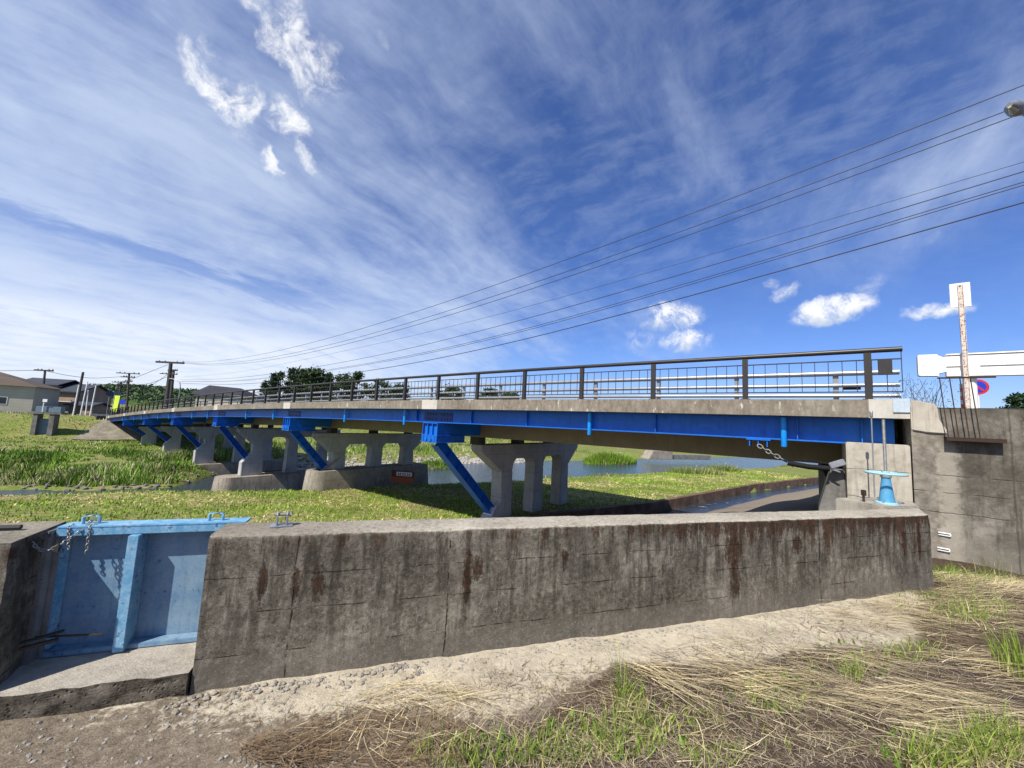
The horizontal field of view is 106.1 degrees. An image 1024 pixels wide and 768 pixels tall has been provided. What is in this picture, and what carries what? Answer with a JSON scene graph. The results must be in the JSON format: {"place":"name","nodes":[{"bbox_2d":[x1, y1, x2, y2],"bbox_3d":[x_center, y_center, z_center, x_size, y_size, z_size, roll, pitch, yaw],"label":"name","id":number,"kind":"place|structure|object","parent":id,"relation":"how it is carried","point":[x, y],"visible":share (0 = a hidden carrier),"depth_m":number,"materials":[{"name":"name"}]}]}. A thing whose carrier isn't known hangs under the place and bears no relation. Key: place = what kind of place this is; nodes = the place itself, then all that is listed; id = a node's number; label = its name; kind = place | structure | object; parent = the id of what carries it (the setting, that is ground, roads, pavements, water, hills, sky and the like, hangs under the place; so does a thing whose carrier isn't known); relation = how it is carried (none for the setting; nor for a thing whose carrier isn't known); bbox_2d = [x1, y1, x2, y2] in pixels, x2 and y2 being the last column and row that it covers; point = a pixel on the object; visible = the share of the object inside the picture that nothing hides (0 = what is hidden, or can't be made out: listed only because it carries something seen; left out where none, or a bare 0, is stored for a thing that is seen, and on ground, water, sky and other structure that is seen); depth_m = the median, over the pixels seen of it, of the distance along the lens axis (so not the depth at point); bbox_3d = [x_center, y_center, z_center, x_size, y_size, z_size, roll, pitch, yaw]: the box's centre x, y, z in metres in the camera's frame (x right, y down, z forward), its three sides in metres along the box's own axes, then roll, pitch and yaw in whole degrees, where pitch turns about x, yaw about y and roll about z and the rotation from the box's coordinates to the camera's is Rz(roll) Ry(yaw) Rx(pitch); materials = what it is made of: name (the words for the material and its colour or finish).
{"place":"outdoors","nodes":[
{"label":"outdoors","id":0,"kind":"place"},
{"bbox_2d":[86,409,129,419],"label":"road","id":1,"kind":"structure","parent":0,"point":[99,416],"depth_m":61.92,"materials":[{"name":"asphalt"}]},
{"bbox_2d":[71,419,166,439],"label":"bank paving","id":2,"kind":"structure","parent":0,"point":[105,430],"depth_m":57.49,"materials":[{"name":"concrete"}]},
{"bbox_2d":[111,392,192,406],"bbox_3d":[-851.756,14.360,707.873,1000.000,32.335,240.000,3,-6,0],"label":"hill","id":3,"kind":"structure","parent":0,"point":[131,402],"depth_m":595.75,"materials":[{"name":"plant"}]},
{"bbox_2d":[90,383,198,405],"bbox_3d":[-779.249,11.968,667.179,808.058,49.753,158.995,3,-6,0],"label":"hill forest","id":4,"kind":"object","parent":3,"relation":"on","point":[136,390],"visible":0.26,"depth_m":634.82,"materials":[{"name":"green plant"}]},
{"bbox_2d":[0,457,817,495],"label":"river","id":5,"kind":"structure","parent":0,"point":[479,472],"depth_m":57.13,"materials":[{"name":"liquid"}]},
{"bbox_2d":[418,458,448,468],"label":"grass islet","id":6,"kind":"object","parent":5,"relation":"in","point":[437,464],"depth_m":50.92,"materials":[{"name":"plant"}]},
{"bbox_2d":[583,450,636,464],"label":"grass islet","id":7,"kind":"object","parent":5,"relation":"in","point":[611,457],"depth_m":69.29,"materials":[{"name":"plant"}]},
{"bbox_2d":[641,450,710,459],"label":"weir block","id":8,"kind":"structure","parent":5,"relation":"on","point":[651,454],"depth_m":76.18,"materials":[{"name":"concrete"}]},
{"bbox_2d":[0,404,1023,767],"bbox_3d":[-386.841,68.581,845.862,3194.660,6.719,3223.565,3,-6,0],"label":"ground","id":9,"kind":"structure","parent":0,"point":[120,746],"depth_m":2.46,"materials":[{"name":"plant"}]},
{"bbox_2d":[0,372,62,412],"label":"house","id":10,"kind":"structure","parent":9,"relation":"on","point":[19,394],"depth_m":59.42,"materials":[{"name":"beige"}]},
{"bbox_2d":[0,396,7,403],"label":"window","id":11,"kind":"structure","parent":10,"relation":"in","point":[3,400],"depth_m":57.93,"materials":[{"name":"white paint"}]},
{"bbox_2d":[5,370,44,370],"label":"cable","id":12,"kind":"object","parent":10,"relation":"attached to","point":[24,370],"visible":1,"depth_m":60.10,"materials":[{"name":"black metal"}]},
{"bbox_2d":[0,521,66,683],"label":"wall stub","id":13,"kind":"object","parent":9,"relation":"on","point":[28,571],"depth_m":2.13,"materials":[{"name":"concrete"}]},
{"bbox_2d":[0,524,22,529],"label":"steel rod","id":14,"kind":"object","parent":13,"relation":"on","point":[11,527],"visible":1,"depth_m":2.17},
{"bbox_2d":[18,629,103,651],"bbox_3d":[-2.500,1.416,2.138,0.336,0.067,0.090,5,-6,-18],"label":"steel latch","id":15,"kind":"object","parent":13,"relation":"attached to","point":[42,643],"visible":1,"depth_m":2.13,"materials":[{"name":"metal"}]},
{"bbox_2d":[34,368,53,383],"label":"utility pole","id":16,"kind":"object","parent":9,"relation":"on","point":[44,376],"visible":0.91,"depth_m":67.93,"materials":[{"name":"metal"}]},
{"bbox_2d":[28,399,67,435],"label":"sluice tower","id":17,"kind":"structure","parent":9,"relation":"on","point":[41,425],"depth_m":53.21,"materials":[{"name":"concrete"}]},
{"bbox_2d":[27,378,113,412],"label":"roofed house","id":18,"kind":"structure","parent":9,"relation":"on","point":[68,392],"depth_m":73.29,"materials":[{"name":"beige"}]},
{"bbox_2d":[58,401,68,411],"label":"window","id":19,"kind":"structure","parent":18,"relation":"in","point":[60,404],"depth_m":71.14,"materials":[{"name":"white paint"}]},
{"bbox_2d":[72,385,78,414],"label":"white pole","id":20,"kind":"object","parent":9,"relation":"on","point":[75,400],"visible":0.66,"depth_m":60.64,"materials":[{"name":"metal"}]},
{"bbox_2d":[74,372,84,414],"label":"utility pole","id":21,"kind":"object","parent":9,"relation":"on","point":[80,387],"visible":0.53,"depth_m":61.77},
{"bbox_2d":[80,381,87,415],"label":"white pole","id":22,"kind":"object","parent":9,"relation":"on","point":[83,398],"visible":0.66,"depth_m":60.69,"materials":[{"name":"metal"}]},
{"bbox_2d":[85,390,88,414],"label":"white pole","id":23,"kind":"object","parent":9,"relation":"on","point":[86,402],"visible":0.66,"depth_m":63.61,"materials":[{"name":"metal"}]},
{"bbox_2d":[63,401,111,413],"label":"shed","id":24,"kind":"structure","parent":9,"relation":"on","point":[99,407],"depth_m":68.59,"materials":[{"name":"beige"}]},
{"bbox_2d":[89,385,96,415],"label":"white pole","id":25,"kind":"object","parent":9,"relation":"on","point":[93,400],"visible":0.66,"depth_m":61.70,"materials":[{"name":"metal"}]},
{"bbox_2d":[0,642,195,720],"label":"gate sill","id":26,"kind":"structure","parent":9,"relation":"on","point":[60,685],"depth_m":2.09,"materials":[{"name":"concrete"}]},
{"bbox_2d":[40,511,251,657],"bbox_3d":[-2.249,1.216,2.415,0.960,0.792,0.145,5,-6,-18],"label":"floodgate","id":27,"kind":"object","parent":26,"relation":"on","point":[122,586],"visible":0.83,"depth_m":2.38,"materials":[{"name":"metal"}]},
{"bbox_2d":[32,517,95,551],"bbox_3d":[-2.593,0.874,2.225,0.068,0.155,0.260,0,-6,28],"label":"lock chain","id":28,"kind":"object","parent":27,"relation":"hanging from","point":[63,542],"visible":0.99,"depth_m":2.21,"materials":[{"name":"metal"}]},
{"bbox_2d":[52,543,60,551],"bbox_3d":[-2.582,0.926,2.183,0.026,0.049,0.016,5,-6,-18],"label":"padlock","id":29,"kind":"object","parent":28,"relation":"hanging from","point":[57,548],"visible":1,"depth_m":2.18,"materials":[{"name":"metal"}]},
{"bbox_2d":[66,523,73,549],"bbox_3d":[-2.620,0.903,2.276,0.025,0.145,0.051,8,-8,-44],"label":"chain end","id":30,"kind":"object","parent":27,"relation":"hanging from","point":[68,534],"visible":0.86,"depth_m":2.27,"materials":[{"name":"metal"}]},
{"bbox_2d":[84,522,95,553],"bbox_3d":[-2.531,0.925,2.307,0.022,0.177,0.049,5,-6,-19],"label":"chain end","id":31,"kind":"object","parent":27,"relation":"hanging from","point":[87,543],"visible":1,"depth_m":2.29,"materials":[{"name":"metal"}]},
{"bbox_2d":[106,391,112,415],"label":"round sign","id":32,"kind":"object","parent":9,"relation":"on","point":[109,393],"visible":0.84,"depth_m":62.73,"materials":[{"name":"metal"}]},
{"bbox_2d":[111,395,119,412],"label":"banner flag","id":33,"kind":"object","parent":9,"relation":"on","point":[116,402],"visible":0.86,"depth_m":61.69,"materials":[{"name":"yellow fabric"}]},
{"bbox_2d":[113,391,120,395],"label":"round sign","id":34,"kind":"object","parent":9,"relation":"on","point":[117,393],"visible":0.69,"depth_m":62.85,"materials":[{"name":"metal"}]},
{"bbox_2d":[21,472,216,490],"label":"sandbar stones","id":35,"kind":"object","parent":9,"relation":"on","point":[47,485],"visible":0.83,"depth_m":28.98,"materials":[{"name":"stone"}]},
{"bbox_2d":[114,381,126,411],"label":"utility pole","id":36,"kind":"object","parent":9,"relation":"on","point":[120,386],"visible":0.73,"depth_m":67.75,"materials":[{"name":"metal"}]},
{"bbox_2d":[116,372,138,412],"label":"utility pole","id":37,"kind":"object","parent":9,"relation":"on","point":[128,381],"visible":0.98,"depth_m":65.84,"materials":[{"name":"metal"}]},
{"bbox_2d":[155,360,184,408],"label":"utility pole","id":38,"kind":"object","parent":9,"relation":"on","point":[168,383],"visible":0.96,"depth_m":69.97,"materials":[{"name":"metal"}]},
{"bbox_2d":[191,111,1003,363],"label":"power line","id":39,"kind":"object","parent":38,"relation":"attached to","point":[696,225],"visible":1,"depth_m":17.09,"materials":[{"name":"black metal"}]},
{"bbox_2d":[186,117,1011,364],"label":"power line","id":40,"kind":"object","parent":38,"relation":"attached to","point":[703,229],"visible":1,"depth_m":16.96,"materials":[{"name":"black metal"}]},
{"bbox_2d":[180,185,1023,381],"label":"cable","id":41,"kind":"object","parent":38,"relation":"attached to","point":[693,283],"visible":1,"depth_m":16.81,"materials":[{"name":"black metal"}]},
{"bbox_2d":[188,162,1022,376],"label":"cable","id":42,"kind":"object","parent":38,"relation":"attached to","point":[706,255],"visible":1,"depth_m":16.71,"materials":[{"name":"black metal"}]},
{"bbox_2d":[188,202,1023,384],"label":"cable","id":43,"kind":"object","parent":38,"relation":"attached to","point":[704,291],"visible":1,"depth_m":16.57,"materials":[{"name":"black metal"}]},
{"bbox_2d":[191,171,1023,379],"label":"cable","id":44,"kind":"object","parent":38,"relation":"attached to","point":[693,270],"visible":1,"depth_m":16.89,"materials":[{"name":"black metal"}]},
{"bbox_2d":[208,85,1023,361],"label":"power line","id":45,"kind":"object","parent":38,"relation":"attached to","point":[704,208],"visible":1,"depth_m":17.00,"materials":[{"name":"black metal"}]},
{"bbox_2d":[235,182,1023,380],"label":"cable","id":46,"kind":"object","parent":38,"relation":"attached to","point":[719,273],"visible":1,"depth_m":16.24,"materials":[{"name":"black metal"}]},
{"bbox_2d":[167,369,177,407],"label":"utility pole","id":47,"kind":"object","parent":9,"relation":"on","point":[171,387],"visible":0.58,"depth_m":71.87,"materials":[{"name":"metal"}]},
{"bbox_2d":[191,385,263,406],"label":"tiled house","id":48,"kind":"structure","parent":9,"relation":"on","point":[210,389],"depth_m":79.47,"materials":[{"name":"beige"}]},
{"bbox_2d":[257,380,269,401],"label":"pine tree","id":49,"kind":"object","parent":9,"relation":"on","point":[264,385],"visible":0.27,"depth_m":116.66,"materials":[{"name":"green plant"}]},
{"bbox_2d":[264,373,278,401],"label":"pine tree","id":50,"kind":"object","parent":9,"relation":"on","point":[272,382],"visible":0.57,"depth_m":115.98,"materials":[{"name":"green plant"}]},
{"bbox_2d":[267,371,289,401],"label":"broadleaf tree","id":51,"kind":"object","parent":9,"relation":"on","point":[280,375],"visible":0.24,"depth_m":119.77,"materials":[{"name":"green plant"}]},
{"bbox_2d":[277,367,295,400],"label":"pine tree","id":52,"kind":"object","parent":9,"relation":"on","point":[290,372],"visible":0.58,"depth_m":119.52,"materials":[{"name":"green plant"}]},
{"bbox_2d":[283,365,305,400],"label":"broadleaf tree","id":53,"kind":"object","parent":9,"relation":"on","point":[297,371],"visible":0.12,"depth_m":121.10,"materials":[{"name":"green plant"}]},
{"bbox_2d":[171,662,420,715],"bbox_3d":[-1.197,1.767,2.257,1.289,0.055,0.163,5,-6,-17],"label":"rubble","id":54,"kind":"object","parent":9,"relation":"on","point":[394,667],"visible":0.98,"depth_m":2.25,"materials":[{"name":"stone"}]},
{"bbox_2d":[0,410,592,487],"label":"riverbank weeds","id":55,"kind":"object","parent":9,"relation":"on","point":[94,472],"visible":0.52,"depth_m":35.80,"materials":[{"name":"plant"}]},
{"bbox_2d":[289,368,327,401],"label":"broadleaf tree","id":56,"kind":"object","parent":9,"relation":"on","point":[311,375],"visible":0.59,"depth_m":114.75,"materials":[{"name":"green plant"}]},
{"bbox_2d":[304,368,337,398],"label":"broadleaf tree","id":57,"kind":"object","parent":9,"relation":"on","point":[322,377],"visible":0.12,"depth_m":117.84,"materials":[{"name":"green plant"}]},
{"bbox_2d":[319,373,334,401],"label":"pine tree","id":58,"kind":"object","parent":9,"relation":"on","point":[328,378],"visible":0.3,"depth_m":116.38,"materials":[{"name":"green plant"}]},
{"bbox_2d":[327,371,359,399],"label":"broadleaf tree","id":59,"kind":"object","parent":9,"relation":"on","point":[345,377],"visible":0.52,"depth_m":116.14,"materials":[{"name":"green plant"}]},
{"bbox_2d":[352,371,368,398],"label":"broadleaf tree","id":60,"kind":"object","parent":9,"relation":"on","point":[358,375],"visible":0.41,"depth_m":122.83,"materials":[{"name":"green plant"}]},
{"bbox_2d":[360,378,389,400],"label":"broadleaf tree","id":61,"kind":"object","parent":9,"relation":"on","point":[387,385],"visible":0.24,"depth_m":121.20,"materials":[{"name":"green plant"}]},
{"bbox_2d":[384,383,410,400],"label":"broadleaf tree","id":62,"kind":"object","parent":9,"relation":"on","point":[397,391],"visible":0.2,"depth_m":119.50,"materials":[{"name":"green plant"}]},
{"bbox_2d":[271,453,524,467],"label":"shore stones","id":63,"kind":"object","parent":9,"relation":"on","point":[463,460],"visible":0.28,"depth_m":52.17,"materials":[{"name":"stone"}]},
{"bbox_2d":[391,470,413,483],"bbox_3d":[-7.401,6.284,26.041,1.600,0.800,0.061,2,-6,8],"label":"orange board","id":64,"kind":"object","parent":9,"relation":"on","point":[397,476],"visible":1,"depth_m":26.02,"materials":[{"name":"plastic"}]},
{"bbox_2d":[0,469,808,522],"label":"meadow grass","id":65,"kind":"structure","parent":9,"relation":"on","point":[46,502],"depth_m":19.72,"materials":[{"name":"plant"}]},
{"bbox_2d":[435,383,461,399],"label":"broadleaf tree","id":66,"kind":"object","parent":9,"relation":"on","point":[451,390],"visible":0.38,"depth_m":112.67,"materials":[{"name":"green plant"}]},
{"bbox_2d":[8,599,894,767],"bbox_3d":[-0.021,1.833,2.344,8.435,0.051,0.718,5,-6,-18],"label":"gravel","id":67,"kind":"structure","parent":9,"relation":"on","point":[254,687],"depth_m":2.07,"materials":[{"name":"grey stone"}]},
{"bbox_2d":[450,736,483,767],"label":"grass tuft","id":68,"kind":"object","parent":9,"relation":"on","point":[462,747],"visible":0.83,"depth_m":1.80,"materials":[{"name":"plant"}]},
{"bbox_2d":[479,387,498,399],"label":"broadleaf tree","id":69,"kind":"object","parent":9,"relation":"on","point":[488,389],"visible":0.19,"depth_m":121.91,"materials":[{"name":"green plant"}]},
{"bbox_2d":[107,346,909,517],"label":"bridge","id":70,"kind":"structure","parent":9,"relation":"on","point":[819,430],"depth_m":14.49,"materials":[{"name":"metal"}]},
{"bbox_2d":[169,378,180,397],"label":"street lamp","id":71,"kind":"object","parent":70,"relation":"on","point":[180,385],"visible":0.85,"depth_m":66.00,"materials":[{"name":"metal"}]},
{"bbox_2d":[502,392,518,399],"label":"broadleaf tree","id":72,"kind":"object","parent":9,"relation":"on","point":[513,394],"visible":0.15,"depth_m":122.08,"materials":[{"name":"green plant"}]},
{"bbox_2d":[190,497,933,694],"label":"flood wall","id":73,"kind":"structure","parent":9,"relation":"on","point":[300,599],"depth_m":2.79,"materials":[{"name":"concrete"}]},
{"bbox_2d":[269,511,292,527],"bbox_3d":[-1.510,0.885,2.531,0.130,0.092,0.090,6,-6,-26],"label":"anchor bracket","id":74,"kind":"object","parent":73,"relation":"on","point":[280,525],"visible":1,"depth_m":2.52,"materials":[{"name":"metal"}]},
{"bbox_2d":[861,490,866,501],"bbox_3d":[4.470,1.620,4.882,0.036,0.540,0.040,3,-6,0],"label":"rusty stub","id":75,"kind":"object","parent":73,"relation":"attached to","point":[863,493],"visible":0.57,"depth_m":4.89,"materials":[{"name":"metal"}]},
{"bbox_2d":[869,411,874,496],"bbox_3d":[6.191,1.312,6.597,0.048,1.700,0.048,3,-6,0],"label":"capped rod","id":76,"kind":"object","parent":73,"relation":"on","point":[871,414],"visible":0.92,"depth_m":6.61,"materials":[{"name":"metal"}]},
{"bbox_2d":[864,419,908,505],"bbox_3d":[4.724,0.976,4.872,0.416,1.055,0.416,3,-6,0],"label":"gate hoist","id":77,"kind":"object","parent":73,"relation":"on","point":[886,495],"visible":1,"depth_m":4.81,"materials":[{"name":"paint"}]},
{"bbox_2d":[141,565,1023,767],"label":"dry straw","id":78,"kind":"object","parent":9,"relation":"on","point":[317,741],"visible":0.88,"depth_m":2.24,"materials":[{"name":"plant"}]},
{"bbox_2d":[584,472,623,476],"bbox_3d":[7.878,9.653,35.663,4.987,3.119,2.043,3,-6,0],"label":"reed clump","id":79,"kind":"object","parent":9,"relation":"on","point":[610,475],"visible":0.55,"depth_m":35.46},
{"bbox_2d":[602,626,642,696],"bbox_3d":[0.667,1.716,2.355,0.271,0.351,0.311,3,-6,0],"label":"grass tuft","id":80,"kind":"object","parent":9,"relation":"on","point":[619,666],"visible":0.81,"depth_m":2.33,"materials":[{"name":"plant"}]},
{"bbox_2d":[501,477,818,517],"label":"canal kerb","id":81,"kind":"structure","parent":9,"relation":"on","point":[655,506],"depth_m":24.04,"materials":[{"name":"concrete"}]},
{"bbox_2d":[665,465,725,474],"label":"reed clump","id":82,"kind":"object","parent":9,"relation":"on","point":[689,470],"visible":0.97,"depth_m":40.76,"materials":[{"name":"plant"}]},
{"bbox_2d":[706,463,742,472],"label":"reed clump","id":83,"kind":"object","parent":9,"relation":"on","point":[727,468],"visible":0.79,"depth_m":44.94,"materials":[{"name":"plant"}]},
{"bbox_2d":[834,654,864,683],"bbox_3d":[2.277,1.913,2.600,0.166,0.182,0.151,-2,-7,39],"label":"grass tuft","id":84,"kind":"object","parent":9,"relation":"on","point":[852,674],"visible":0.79,"depth_m":2.58,"materials":[{"name":"plant"}]},
{"bbox_2d":[818,421,912,510],"bbox_3d":[9.389,3.735,10.670,1.849,5.200,9.580,-1,-7,37],"label":"bridge abutment","id":85,"kind":"object","parent":9,"relation":"on","point":[852,479],"visible":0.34,"depth_m":7.12,"materials":[{"name":"concrete"}]},
{"bbox_2d":[757,444,845,472],"bbox_3d":[5.823,1.495,7.808,1.451,0.459,0.113,-1,-7,37],"label":"restrainer cable","id":86,"kind":"object","parent":85,"relation":"attached to","point":[837,463],"visible":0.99,"depth_m":7.64,"materials":[{"name":"metal"}]},
{"bbox_2d":[905,400,1023,574],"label":"wing wall","id":87,"kind":"structure","parent":9,"relation":"on","point":[969,496],"depth_m":6.29,"materials":[{"name":"concrete"}]},
{"bbox_2d":[937,547,950,551],"bbox_3d":[7.157,2.743,6.378,0.145,0.052,0.012,-2,-8,43],"label":"tag strip","id":88,"kind":"object","parent":87,"relation":"attached to","point":[944,548],"visible":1,"depth_m":6.37,"materials":[{"name":"white paint"}]},
{"bbox_2d":[949,282,971,407],"bbox_3d":[7.863,-0.678,6.697,0.250,2.240,0.050,-1,-7,37],"label":"board post","id":89,"kind":"object","parent":87,"relation":"on","point":[960,296],"visible":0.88,"depth_m":6.73,"materials":[{"name":"metal"}]},
{"bbox_2d":[937,376,1006,442],"bbox_3d":[7.525,0.415,6.332,0.700,1.063,0.160,-1,-7,37],"label":"steel rack","id":90,"kind":"object","parent":87,"relation":"attached to","point":[969,439],"visible":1,"depth_m":6.30,"materials":[{"name":"metal"}]},
{"bbox_2d":[954,598,992,620],"bbox_3d":[4.307,2.123,3.611,0.224,0.176,0.226,4,-6,-16],"label":"grass tuft","id":91,"kind":"object","parent":9,"relation":"on","point":[968,609],"visible":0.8,"depth_m":3.62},
{"bbox_2d":[972,554,1020,579],"bbox_3d":[7.098,2.653,5.609,0.492,0.380,0.563,3,-6,0],"label":"grass tuft","id":92,"kind":"object","parent":9,"relation":"on","point":[986,567],"visible":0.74,"depth_m":5.66,"materials":[{"name":"plant"}]},
{"bbox_2d":[974,610,1023,681],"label":"grass tuft","id":93,"kind":"object","parent":9,"relation":"on","point":[1016,648],"visible":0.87,"depth_m":2.78,"materials":[{"name":"plant"}]},
{"bbox_2d":[0,0,1023,407],"label":"sky","id":94,"kind":"structure","parent":0,"point":[199,182],"materials":[{"name":"blue"}]},
{"bbox_2d":[401,561,1023,767],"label":"short grass","id":95,"kind":"structure","parent":0,"point":[1005,737],"depth_m":2.01,"materials":[{"name":"plant"}]},
{"bbox_2d":[643,483,818,514],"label":"canal water","id":96,"kind":"structure","parent":0,"point":[704,507],"depth_m":27.81,"materials":[{"name":"liquid"}]},
{"bbox_2d":[897,408,1020,444],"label":"road","id":97,"kind":"structure","parent":0,"point":[901,432],"depth_m":7.26,"materials":[{"name":"asphalt"}]},
{"bbox_2d":[882,373,958,407],"bbox_3d":[8.287,0.222,7.803,1.230,0.834,0.521,3,-6,0],"label":"wispy bush","id":98,"kind":"object","parent":97,"relation":"on","point":[922,398],"visible":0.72,"depth_m":7.80,"materials":[{"name":"brown plant"}]},
{"bbox_2d":[959,384,963,407],"bbox_3d":[8.309,0.233,7.086,0.140,0.470,0.136,3,-6,0],"label":"striped post","id":99,"kind":"object","parent":97,"relation":"on","point":[961,402],"visible":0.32,"depth_m":7.08,"materials":[{"name":"red plastic"}]},
{"bbox_2d":[916,351,1023,407],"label":"roadside guardrail","id":100,"kind":"object","parent":97,"relation":"on","point":[1006,363],"visible":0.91,"depth_m":6.68,"materials":[{"name":"metal"}]},
{"bbox_2d":[977,379,988,407],"bbox_3d":[9.341,0.243,7.717,0.310,0.675,0.059,-1,-7,33],"label":"no parking sign","id":101,"kind":"object","parent":97,"relation":"on","point":[983,386],"visible":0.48,"depth_m":7.68,"materials":[{"name":"metal"}]},
{"bbox_2d":[1004,100,1023,116],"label":"street lamp","id":102,"kind":"object","parent":97,"relation":"on","point":[1014,108],"visible":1,"depth_m":6.72,"materials":[{"name":"metal"}]},
{"bbox_2d":[995,392,1023,408],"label":"pine tree","id":103,"kind":"object","parent":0,"point":[1015,400],"visible":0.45,"depth_m":40.17,"materials":[{"name":"green plant"}]}
]}

